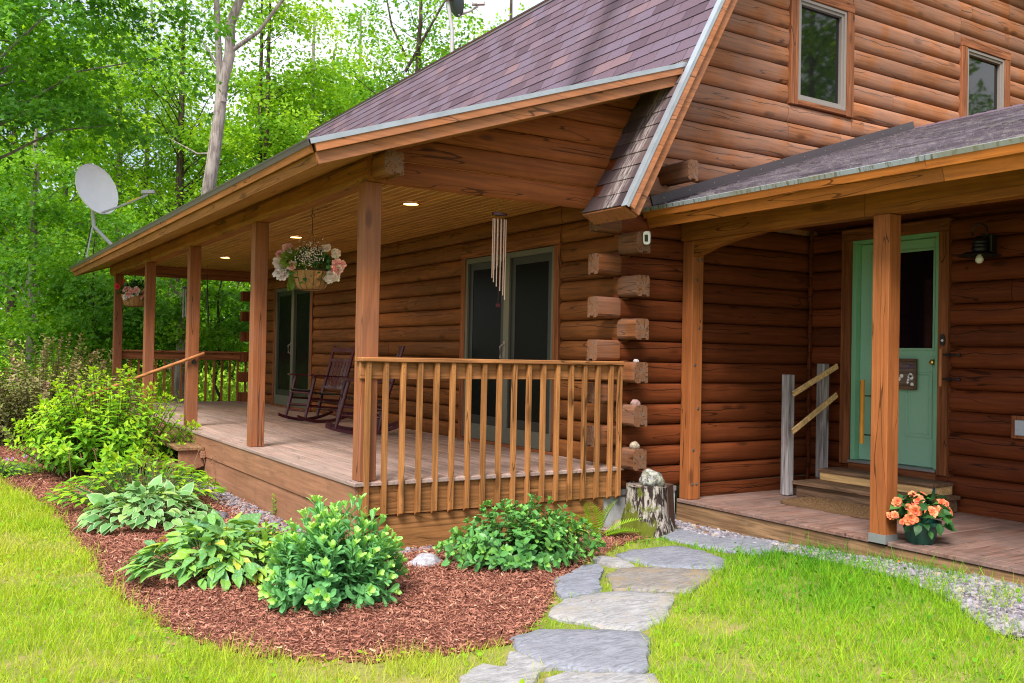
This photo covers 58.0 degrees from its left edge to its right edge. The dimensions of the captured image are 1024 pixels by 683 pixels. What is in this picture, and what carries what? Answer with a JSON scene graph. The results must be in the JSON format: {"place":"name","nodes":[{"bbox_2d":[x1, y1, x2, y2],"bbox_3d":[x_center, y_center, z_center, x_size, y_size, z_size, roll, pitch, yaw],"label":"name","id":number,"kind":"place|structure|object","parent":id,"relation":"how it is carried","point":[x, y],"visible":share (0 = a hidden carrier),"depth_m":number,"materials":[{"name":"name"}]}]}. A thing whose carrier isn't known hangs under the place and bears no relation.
{"place":"outdoors","nodes":[
{"label":"outdoors","id":0,"kind":"place"},
{"bbox_2d":[0,0,543,346],"label":"sky","id":1,"kind":"structure","parent":0,"point":[491,7],"materials":[{"name":"white"}]},
{"bbox_2d":[0,380,1023,682],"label":"ground","id":2,"kind":"structure","parent":0,"point":[380,668],"depth_m":4.89,"materials":[{"name":"green plant"}]},
{"bbox_2d":[0,90,31,285],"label":"maple tree","id":3,"kind":"object","parent":2,"relation":"on","point":[7,194],"visible":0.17,"depth_m":29.21,"materials":[{"name":"green plant"}]},
{"bbox_2d":[0,136,76,328],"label":"maple tree","id":4,"kind":"object","parent":2,"relation":"on","point":[3,307],"visible":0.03,"depth_m":38.19,"materials":[{"name":"green plant"}]},
{"bbox_2d":[0,2,117,281],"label":"maple tree","id":5,"kind":"object","parent":2,"relation":"on","point":[50,142],"visible":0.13,"depth_m":28.89,"materials":[{"name":"green plant"}]},
{"bbox_2d":[0,4,161,375],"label":"maple tree","id":6,"kind":"object","parent":2,"relation":"on","point":[10,303],"visible":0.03,"depth_m":35.88,"materials":[{"name":"green plant"}]},
{"bbox_2d":[0,89,162,341],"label":"maple tree","id":7,"kind":"object","parent":2,"relation":"on","point":[75,169],"visible":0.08,"depth_m":37.07,"materials":[{"name":"green plant"}]},
{"bbox_2d":[0,122,171,401],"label":"maple tree","id":8,"kind":"object","parent":2,"relation":"on","point":[31,213],"visible":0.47,"depth_m":20.07,"materials":[{"name":"green plant"}]},
{"bbox_2d":[0,238,185,392],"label":"sapling","id":9,"kind":"object","parent":2,"relation":"on","point":[66,326],"visible":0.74,"depth_m":18.59,"materials":[{"name":"green plant"}]},
{"bbox_2d":[44,182,167,301],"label":"maple tree","id":10,"kind":"object","parent":2,"relation":"on","point":[101,240],"depth_m":51.81,"materials":[{"name":"green plant"}]},
{"bbox_2d":[62,295,168,379],"bbox_3d":[-8.931,0.152,21.510,2.841,3.102,2.952,2,-1,-40],"label":"sapling","id":11,"kind":"object","parent":2,"relation":"on","point":[159,348],"visible":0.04,"depth_m":21.21,"materials":[{"name":"green plant"}]},
{"bbox_2d":[0,0,236,180],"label":"maple tree","id":12,"kind":"object","parent":2,"relation":"on","point":[36,104],"visible":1,"depth_m":15.07,"materials":[{"name":"green plant"}]},
{"bbox_2d":[0,169,240,358],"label":"woods","id":13,"kind":"object","parent":2,"relation":"on","point":[23,306],"visible":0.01,"depth_m":53.01,"materials":[{"name":"green plant"}]},
{"bbox_2d":[0,0,246,281],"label":"maple tree","id":14,"kind":"object","parent":2,"relation":"on","point":[121,188],"visible":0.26,"depth_m":30.26,"materials":[{"name":"green plant"}]},
{"bbox_2d":[0,333,248,425],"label":"undergrowth","id":15,"kind":"object","parent":2,"relation":"on","point":[200,388],"visible":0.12,"depth_m":21.55,"materials":[{"name":"green plant"}]},
{"bbox_2d":[38,0,235,281],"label":"maple tree","id":16,"kind":"object","parent":2,"relation":"on","point":[175,133],"visible":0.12,"depth_m":32.99,"materials":[{"name":"green plant"}]},
{"bbox_2d":[94,289,217,382],"bbox_3d":[-8.058,0.062,20.435,3.127,3.285,3.008,1,-1,25],"label":"sapling","id":17,"kind":"object","parent":2,"relation":"on","point":[140,335],"visible":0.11,"depth_m":20.09,"materials":[{"name":"green plant"}]},
{"bbox_2d":[103,191,231,319],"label":"maple tree","id":18,"kind":"object","parent":2,"relation":"on","point":[163,277],"depth_m":49.58,"materials":[{"name":"green plant"}]},
{"bbox_2d":[34,0,314,379],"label":"maple tree","id":19,"kind":"object","parent":2,"relation":"on","point":[179,187],"visible":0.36,"depth_m":29.29,"materials":[{"name":"green plant"}]},
{"bbox_2d":[123,151,243,321],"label":"maple tree","id":20,"kind":"object","parent":2,"relation":"on","point":[171,210],"visible":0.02,"depth_m":48.88,"materials":[{"name":"green plant"}]},
{"bbox_2d":[123,278,249,400],"bbox_3d":[-6.075,-0.058,19.404,3.273,3.574,3.402,1,-1,9],"label":"sapling","id":21,"kind":"object","parent":2,"relation":"on","point":[217,330],"visible":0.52,"depth_m":19.04,"materials":[{"name":"green plant"}]},
{"bbox_2d":[166,280,249,400],"bbox_3d":[-6.753,-0.157,22.887,3.526,3.850,3.665,1,-1,16],"label":"sapling","id":22,"kind":"object","parent":2,"relation":"on","point":[232,285],"visible":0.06,"depth_m":22.76,"materials":[{"name":"green plant"}]},
{"bbox_2d":[152,107,279,370],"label":"maple tree","id":23,"kind":"object","parent":2,"relation":"on","point":[216,186],"visible":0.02,"depth_m":45.74,"materials":[{"name":"green plant"}]},
{"bbox_2d":[133,0,315,401],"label":"maple tree","id":24,"kind":"object","parent":2,"relation":"on","point":[223,74],"visible":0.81,"depth_m":19.43,"materials":[{"name":"grey plant"}]},
{"bbox_2d":[209,281,249,317],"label":"maple tree","id":25,"kind":"object","parent":2,"relation":"on","point":[248,286],"visible":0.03,"depth_m":44.57,"materials":[{"name":"green plant"}]},
{"bbox_2d":[193,74,326,306],"bbox_3d":[-9.149,-4.541,38.238,8.558,12.974,8.868,1,-1,32],"label":"maple tree","id":26,"kind":"object","parent":2,"relation":"on","point":[231,116],"depth_m":37.28,"materials":[{"name":"green plant"}]},
{"bbox_2d":[176,0,376,172],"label":"maple tree","id":27,"kind":"object","parent":2,"relation":"on","point":[300,107],"visible":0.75,"depth_m":29.71,"materials":[{"name":"green plant"}]},
{"bbox_2d":[222,50,338,179],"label":"maple tree","id":28,"kind":"object","parent":2,"relation":"on","point":[288,65],"depth_m":45.98,"materials":[{"name":"green plant"}]},
{"bbox_2d":[193,19,374,178],"bbox_3d":[-7.288,-4.880,33.304,8.303,13.569,7.955,2,-1,-32],"label":"maple tree","id":29,"kind":"object","parent":2,"relation":"on","point":[313,96],"visible":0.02,"depth_m":32.21,"materials":[{"name":"green plant"}]},
{"bbox_2d":[0,438,659,674],"bbox_3d":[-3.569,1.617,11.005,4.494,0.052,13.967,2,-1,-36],"label":"mulch bed","id":30,"kind":"object","parent":2,"relation":"on","point":[296,636],"visible":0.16,"depth_m":5.40,"materials":[{"name":"brown wood"}]},
{"bbox_2d":[0,455,46,477],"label":"ground cover","id":31,"kind":"object","parent":30,"relation":"on","point":[13,469],"visible":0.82,"depth_m":10.93,"materials":[{"name":"green plant"}]},
{"bbox_2d":[0,332,155,445],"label":"bronze shrub","id":32,"kind":"object","parent":30,"relation":"on","point":[19,411],"visible":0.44,"depth_m":14.29,"materials":[{"name":"green plant"}]},
{"bbox_2d":[3,364,200,478],"bbox_3d":[-4.806,0.951,11.035,2.225,1.374,1.976,2,-1,-32],"label":"hydrangea","id":33,"kind":"object","parent":30,"relation":"on","point":[117,434],"visible":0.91,"depth_m":10.67,"materials":[{"name":"green plant"}]},
{"bbox_2d":[40,443,227,508],"bbox_3d":[-3.646,1.301,9.006,1.703,0.639,1.389,2,-1,-32],"label":"perennial clump","id":34,"kind":"object","parent":30,"relation":"on","point":[105,472],"visible":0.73,"depth_m":8.91,"materials":[{"name":"green plant"}]},
{"bbox_2d":[71,474,221,535],"bbox_3d":[-3.170,1.395,8.021,1.227,0.440,1.149,2,-1,-32],"label":"hosta","id":35,"kind":"object","parent":30,"relation":"on","point":[140,511],"visible":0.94,"depth_m":7.84,"materials":[{"name":"green plant"}]},
{"bbox_2d":[183,510,229,519],"bbox_3d":[-2.780,1.584,8.243,0.699,0.135,0.442,2,-1,-32],"label":"rock","id":36,"kind":"object","parent":30,"relation":"on","point":[224,514],"visible":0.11,"depth_m":8.31,"materials":[{"name":"grey stone"}]},
{"bbox_2d":[114,507,309,591],"bbox_3d":[-1.940,1.363,6.324,1.398,0.503,1.204,1,-1,10],"label":"hosta","id":37,"kind":"object","parent":30,"relation":"on","point":[220,550],"visible":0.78,"depth_m":6.10,"materials":[{"name":"green plant"}]},
{"bbox_2d":[257,493,409,615],"bbox_3d":[-1.101,1.288,5.692,0.891,0.729,0.916,1,-1,1],"label":"sedum","id":38,"kind":"object","parent":30,"relation":"on","point":[322,572],"visible":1,"depth_m":5.57,"materials":[{"name":"green plant"}]},
{"bbox_2d":[406,553,442,567],"bbox_3d":[-0.629,1.600,6.732,0.217,0.124,0.268,0,-1,42],"label":"rock","id":39,"kind":"object","parent":30,"relation":"on","point":[425,559],"visible":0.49,"depth_m":6.66,"materials":[{"name":"grey stone"}]},
{"bbox_2d":[433,493,605,573],"bbox_3d":[0.090,1.413,6.919,1.441,0.560,0.931,2,-1,-32],"label":"garden shrub","id":40,"kind":"object","parent":30,"relation":"on","point":[490,545],"visible":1,"depth_m":6.74,"materials":[{"name":"green plant"}]},
{"bbox_2d":[568,500,640,536],"bbox_3d":[0.686,1.505,7.861,0.893,0.364,0.429,1,-1,6],"label":"fern","id":41,"kind":"object","parent":30,"relation":"on","point":[599,520],"visible":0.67,"depth_m":7.85,"materials":[{"name":"green plant"}]},
{"bbox_2d":[611,519,620,528],"bbox_3d":[1.025,1.664,8.309,0.392,0.148,0.232,2,-1,-32],"label":"rock","id":42,"kind":"object","parent":30,"relation":"on","point":[616,522],"visible":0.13,"depth_m":8.27,"materials":[{"name":"stone"}]},
{"bbox_2d":[297,15,424,118],"bbox_3d":[-6.120,-5.781,38.224,8.170,15.574,7.822,2,-1,-32],"label":"maple tree","id":43,"kind":"object","parent":2,"relation":"on","point":[377,90],"visible":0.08,"depth_m":37.18,"materials":[{"name":"green plant"}]},
{"bbox_2d":[319,0,484,114],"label":"maple tree","id":44,"kind":"object","parent":2,"relation":"on","point":[419,49],"visible":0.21,"depth_m":35.04,"materials":[{"name":"green plant"}]},
{"bbox_2d":[406,0,529,64],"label":"maple tree","id":45,"kind":"object","parent":2,"relation":"on","point":[510,15],"visible":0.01,"depth_m":38.38,"materials":[{"name":"green plant"}]},
{"bbox_2d":[459,663,539,682],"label":"flagstone","id":46,"kind":"object","parent":2,"relation":"on","point":[487,673],"visible":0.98,"depth_m":4.41,"materials":[{"name":"stone"}]},
{"bbox_2d":[505,651,551,672],"bbox_3d":[0.037,1.632,4.635,0.187,0.076,0.302,2,-1,-32],"label":"flagstone","id":47,"kind":"object","parent":2,"relation":"on","point":[519,660],"visible":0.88,"depth_m":4.60,"materials":[{"name":"stone"}]},
{"bbox_2d":[69,0,1023,584],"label":"log cabin","id":48,"kind":"object","parent":2,"relation":"on","point":[799,190],"visible":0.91,"depth_m":8.86,"materials":[{"name":"wood"}]},
{"bbox_2d":[75,164,160,258],"bbox_3d":[-6.728,-2.199,15.893,1.366,1.675,0.666,1,-1,-15],"label":"satellite dish","id":49,"kind":"object","parent":48,"relation":"on","point":[96,188],"visible":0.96,"depth_m":15.79,"materials":[{"name":"paint"}]},
{"bbox_2d":[115,272,144,307],"bbox_3d":[-6.443,-0.940,15.841,0.588,0.708,0.540,1,-1,34],"label":"hanging basket","id":50,"kind":"object","parent":48,"relation":"hanging from","point":[132,297],"visible":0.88,"depth_m":15.71,"materials":[{"name":"brown wicker"}]},
{"bbox_2d":[182,287,186,317],"bbox_3d":[-5.703,-0.838,16.457,0.320,1.065,0.320,2,-1,-32],"label":"wind chime","id":51,"kind":"object","parent":48,"relation":"hanging from","point":[185,301],"visible":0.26,"depth_m":16.44,"materials":[{"name":"silver metal"}]},
{"bbox_2d":[206,273,209,325],"bbox_3d":[-5.330,-0.811,16.220,0.059,1.110,0.044,2,-1,-32],"label":"hanging ornament","id":52,"kind":"object","parent":48,"relation":"hanging from","point":[207,305],"visible":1,"depth_m":16.20,"materials":[{"name":"black metal"}]},
{"bbox_2d":[270,281,315,411],"bbox_3d":[-3.795,0.043,15.951,0.143,2.215,2.010,2,-1,-32],"label":"sliding door","id":53,"kind":"structure","parent":48,"relation":"in","point":[293,317],"depth_m":15.95,"materials":[{"name":"black glass"}]},
{"bbox_2d":[272,208,346,290],"bbox_3d":[-2.100,-0.958,9.494,0.650,0.888,0.608,2,-1,-32],"label":"hanging basket","id":54,"kind":"object","parent":48,"relation":"hanging from","point":[296,272],"visible":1,"depth_m":9.42,"materials":[{"name":"brown wicker"}]},
{"bbox_2d":[278,345,354,422],"bbox_3d":[-2.737,0.587,13.012,0.927,1.080,0.624,2,-1,-44],"label":"rocking chair","id":55,"kind":"object","parent":48,"relation":"on","point":[326,383],"visible":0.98,"depth_m":13.05,"materials":[{"name":"red paint"}]},
{"bbox_2d":[325,345,404,433],"bbox_3d":[-1.796,0.580,11.313,0.927,1.080,0.624,1,-1,-10],"label":"rocking chair","id":56,"kind":"object","parent":48,"relation":"on","point":[336,427],"visible":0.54,"depth_m":11.08,"materials":[{"name":"red paint"}]},
{"bbox_2d":[401,202,420,205],"bbox_3d":[-1.015,-1.380,9.283,0.196,0.009,0.196,2,-1,-32],"label":"recessed light","id":57,"kind":"object","parent":48,"relation":"attached to","point":[411,203],"visible":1,"depth_m":9.26,"materials":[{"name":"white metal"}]},
{"bbox_2d":[444,0,484,52],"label":"satellite dish","id":58,"kind":"object","parent":48,"relation":"on","point":[455,8],"visible":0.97,"depth_m":15.36,"materials":[{"name":"paint"}]},
{"bbox_2d":[491,199,506,306],"bbox_3d":[-0.111,-0.841,8.043,0.156,1.086,0.057,2,-1,-32],"label":"wind chime","id":59,"kind":"object","parent":48,"relation":"hanging from","point":[499,229],"visible":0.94,"depth_m":8.03,"materials":[{"name":"silver metal"}]},
{"bbox_2d":[456,233,564,454],"bbox_3d":[-0.068,0.029,10.049,0.143,2.215,2.010,2,-1,-32],"label":"sliding door","id":60,"kind":"structure","parent":48,"relation":"in","point":[525,325],"depth_m":9.97,"materials":[{"name":"black glass"}]},
{"bbox_2d":[629,441,639,448],"bbox_3d":[1.100,0.928,8.292,0.108,0.068,0.083,2,-1,-32],"label":"stone","id":61,"kind":"object","parent":48,"relation":"on","point":[634,445],"visible":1,"depth_m":8.26,"materials":[{"name":"beige stone"}]},
{"bbox_2d":[630,399,640,405],"bbox_3d":[1.106,0.546,8.300,0.108,0.054,0.071,2,-1,-32],"label":"stone","id":62,"kind":"object","parent":48,"relation":"on","point":[634,402],"visible":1,"depth_m":8.27,"materials":[{"name":"pink stone"}]},
{"bbox_2d":[643,231,650,243],"bbox_3d":[1.204,-0.926,8.247,0.062,0.124,0.074,1,-1,18],"label":"security camera","id":63,"kind":"object","parent":48,"relation":"attached to","point":[646,237],"visible":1,"depth_m":8.22,"materials":[{"name":"white plastic"}]},
{"bbox_2d":[780,364,837,495],"bbox_3d":[2.962,0.866,9.224,0.673,1.302,0.167,2,-1,-32],"label":"step railing","id":64,"kind":"object","parent":48,"relation":"on","point":[820,412],"visible":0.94,"depth_m":9.11,"materials":[{"name":"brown wood"}]},
{"bbox_2d":[785,0,854,118],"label":"window","id":65,"kind":"structure","parent":48,"relation":"in","point":[820,65],"depth_m":9.93,"materials":[{"name":"paint"}]},
{"bbox_2d":[780,497,869,518],"bbox_3d":[2.937,1.484,8.318,0.495,0.039,1.004,2,-1,-32],"label":"doormat","id":66,"kind":"object","parent":48,"relation":"on","point":[841,508],"visible":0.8,"depth_m":8.31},
{"bbox_2d":[859,380,870,443],"bbox_3d":[3.504,0.687,9.033,0.202,0.620,0.062,1,-1,5],"label":"grab bar","id":67,"kind":"object","parent":48,"relation":"attached to","point":[862,410],"visible":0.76,"depth_m":9.03,"materials":[{"name":"brown wood"}]},
{"bbox_2d":[792,467,959,516],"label":"entry steps","id":68,"kind":"structure","parent":48,"relation":"on","point":[847,485],"depth_m":8.65,"materials":[{"name":"brown wood"}]},
{"bbox_2d":[839,217,954,479],"bbox_3d":[3.694,0.084,8.915,0.180,2.420,1.165,2,-1,-32],"label":"entry door","id":69,"kind":"structure","parent":48,"relation":"in","point":[926,261],"depth_m":8.80,"materials":[{"name":"green paint"}]},
{"bbox_2d":[899,359,916,389],"bbox_3d":[3.734,0.311,8.813,0.030,0.295,0.264,2,-1,-32],"label":"door sign","id":70,"kind":"object","parent":69,"relation":"attached to","point":[907,374],"visible":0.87,"depth_m":8.77,"materials":[{"name":"brown wood"}]},
{"bbox_2d":[886,490,956,544],"bbox_3d":[3.021,1.285,6.833,0.478,0.400,0.473,1,-1,22],"label":"flower pot","id":71,"kind":"object","parent":48,"relation":"on","point":[924,529],"visible":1,"depth_m":6.73,"materials":[{"name":"green plant"}]},
{"bbox_2d":[940,334,945,345],"bbox_3d":[3.920,-0.014,8.422,0.018,0.110,0.052,2,-1,-32],"label":"doorbell","id":72,"kind":"object","parent":48,"relation":"attached to","point":[942,339],"visible":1,"depth_m":8.42,"materials":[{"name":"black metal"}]},
{"bbox_2d":[938,349,960,385],"bbox_3d":[3.950,0.235,8.338,0.184,0.340,0.088,1,-1,33],"label":"grab bar","id":73,"kind":"object","parent":48,"relation":"attached to","point":[940,360],"visible":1,"depth_m":8.34,"materials":[{"name":"brown wood"}]},
{"bbox_2d":[957,223,1001,262],"bbox_3d":[4.037,-0.849,7.984,0.352,0.351,0.352,2,-1,-32],"label":"wall lamp","id":74,"kind":"object","parent":48,"relation":"attached to","point":[984,246],"visible":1,"depth_m":7.97,"materials":[{"name":"black metal"}]},
{"bbox_2d":[956,36,1010,116],"bbox_3d":[5.877,-3.053,11.519,1.045,1.275,0.085,2,-1,-32],"label":"window","id":75,"kind":"structure","parent":48,"relation":"in","point":[984,79],"depth_m":11.53,"materials":[{"name":"paint"}]},
{"bbox_2d":[1011,415,1023,438],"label":"outlet cover","id":76,"kind":"object","parent":48,"relation":"attached to","point":[1017,427],"visible":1,"depth_m":7.82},
{"bbox_2d":[553,563,603,599],"bbox_3d":[0.456,1.664,6.375,0.340,0.079,0.994,1,-1,7],"label":"flagstone","id":77,"kind":"object","parent":2,"relation":"on","point":[583,580],"visible":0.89,"depth_m":6.26,"materials":[{"name":"grey stone"}]},
{"bbox_2d":[510,629,650,673],"bbox_3d":[0.356,1.641,4.868,0.766,0.077,0.705,1,-1,5],"label":"flagstone","id":78,"kind":"object","parent":2,"relation":"on","point":[591,650],"visible":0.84,"depth_m":4.83,"materials":[{"name":"grey stone"}]},
{"bbox_2d":[173,474,1023,637],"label":"gravel","id":79,"kind":"structure","parent":2,"relation":"on","point":[1017,611],"depth_m":6.15,"materials":[{"name":"grey gravel"}]},
{"bbox_2d":[270,493,276,514],"bbox_3d":[-2.210,1.527,8.573,0.121,0.243,0.076,1,-1,-7],"label":"weed","id":80,"kind":"object","parent":79,"relation":"on","point":[273,504],"visible":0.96,"depth_m":8.57,"materials":[{"name":"green plant"}]},
{"bbox_2d":[544,671,659,682],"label":"flagstone","id":81,"kind":"object","parent":2,"relation":"on","point":[575,677],"visible":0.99,"depth_m":4.40,"materials":[{"name":"stone"}]},
{"bbox_2d":[548,591,674,631],"bbox_3d":[0.608,1.653,5.648,0.712,0.086,0.888,1,-1,14],"label":"flagstone","id":82,"kind":"object","parent":2,"relation":"on","point":[618,610],"visible":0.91,"depth_m":5.58,"materials":[{"name":"stone"}]},
{"bbox_2d":[592,555,634,568],"bbox_3d":[0.743,1.677,6.947,0.242,0.080,0.412,2,-1,-32],"label":"flagstone","id":83,"kind":"object","parent":2,"relation":"on","point":[612,562],"visible":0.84,"depth_m":6.88,"materials":[{"name":"stone"}]},
{"bbox_2d":[620,481,674,537],"bbox_3d":[1.217,1.495,8.235,0.561,0.471,0.549,2,-1,-32],"label":"tree stump","id":84,"kind":"object","parent":2,"relation":"on","point":[652,507],"visible":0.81,"depth_m":8.07,"materials":[{"name":"grey wood"}]},
{"bbox_2d":[639,468,664,485],"bbox_3d":[1.234,1.199,8.197,0.238,0.147,0.207,2,-1,-32],"label":"stone","id":85,"kind":"object","parent":84,"relation":"on","point":[649,477],"visible":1,"depth_m":8.13,"materials":[{"name":"grey stone"}]},
{"bbox_2d":[605,566,714,594],"bbox_3d":[1.032,1.667,6.416,0.771,0.092,0.724,1,-1,7],"label":"flagstone","id":86,"kind":"object","parent":2,"relation":"on","point":[659,579],"visible":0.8,"depth_m":6.35,"materials":[{"name":"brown stone"}]},
{"bbox_2d":[615,546,724,569],"bbox_3d":[1.266,1.684,7.086,0.733,0.092,0.856,2,-1,-32],"label":"flagstone","id":87,"kind":"object","parent":2,"relation":"on","point":[675,557],"visible":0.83,"depth_m":7.05,"materials":[{"name":"grey stone"}]},
{"bbox_2d":[663,528,779,555],"bbox_3d":[1.819,1.703,7.878,0.813,0.101,1.223,2,-1,-32],"label":"flagstone","id":88,"kind":"object","parent":2,"relation":"on","point":[683,536],"visible":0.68,"depth_m":7.71,"materials":[{"name":"grey stone"}]},
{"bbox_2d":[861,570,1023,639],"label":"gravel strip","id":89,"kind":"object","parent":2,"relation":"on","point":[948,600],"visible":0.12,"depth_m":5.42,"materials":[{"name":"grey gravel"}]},
{"bbox_2d":[675,521,733,532],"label":"dead leaves","id":90,"kind":"object","parent":89,"relation":"on","point":[698,527],"visible":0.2,"depth_m":8.24,"materials":[{"name":"plant"}]}
]}

